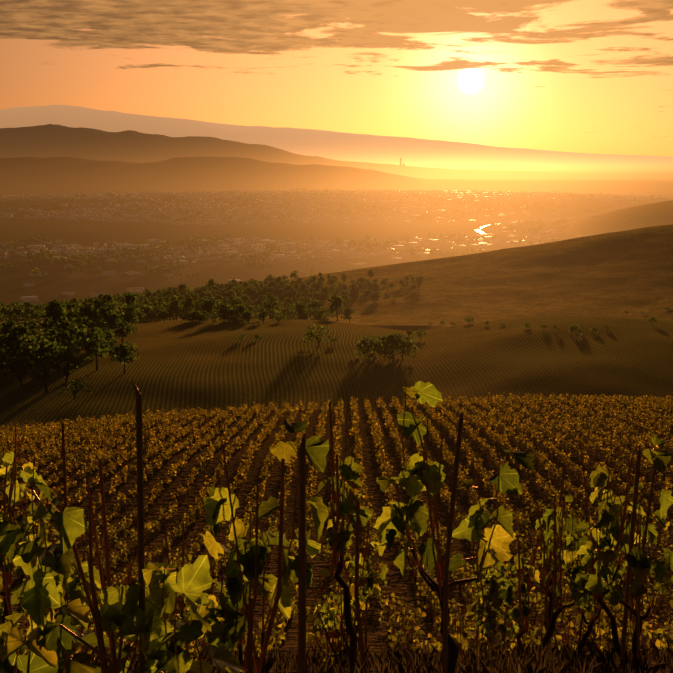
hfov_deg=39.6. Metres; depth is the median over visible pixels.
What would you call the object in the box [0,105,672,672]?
terrain ground
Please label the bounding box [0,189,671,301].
town houses
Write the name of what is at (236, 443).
vines
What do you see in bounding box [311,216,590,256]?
river water
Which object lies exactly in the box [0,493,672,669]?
vines
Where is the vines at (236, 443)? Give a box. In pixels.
[0,391,672,525]
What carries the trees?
on the terrain ground
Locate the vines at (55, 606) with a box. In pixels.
[0,380,672,672]
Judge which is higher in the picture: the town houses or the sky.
the sky
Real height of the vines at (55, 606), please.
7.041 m
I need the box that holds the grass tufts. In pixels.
[4,632,672,672]
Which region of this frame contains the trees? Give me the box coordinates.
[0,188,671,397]
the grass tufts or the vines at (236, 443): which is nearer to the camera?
the grass tufts
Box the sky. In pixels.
[0,0,672,156]

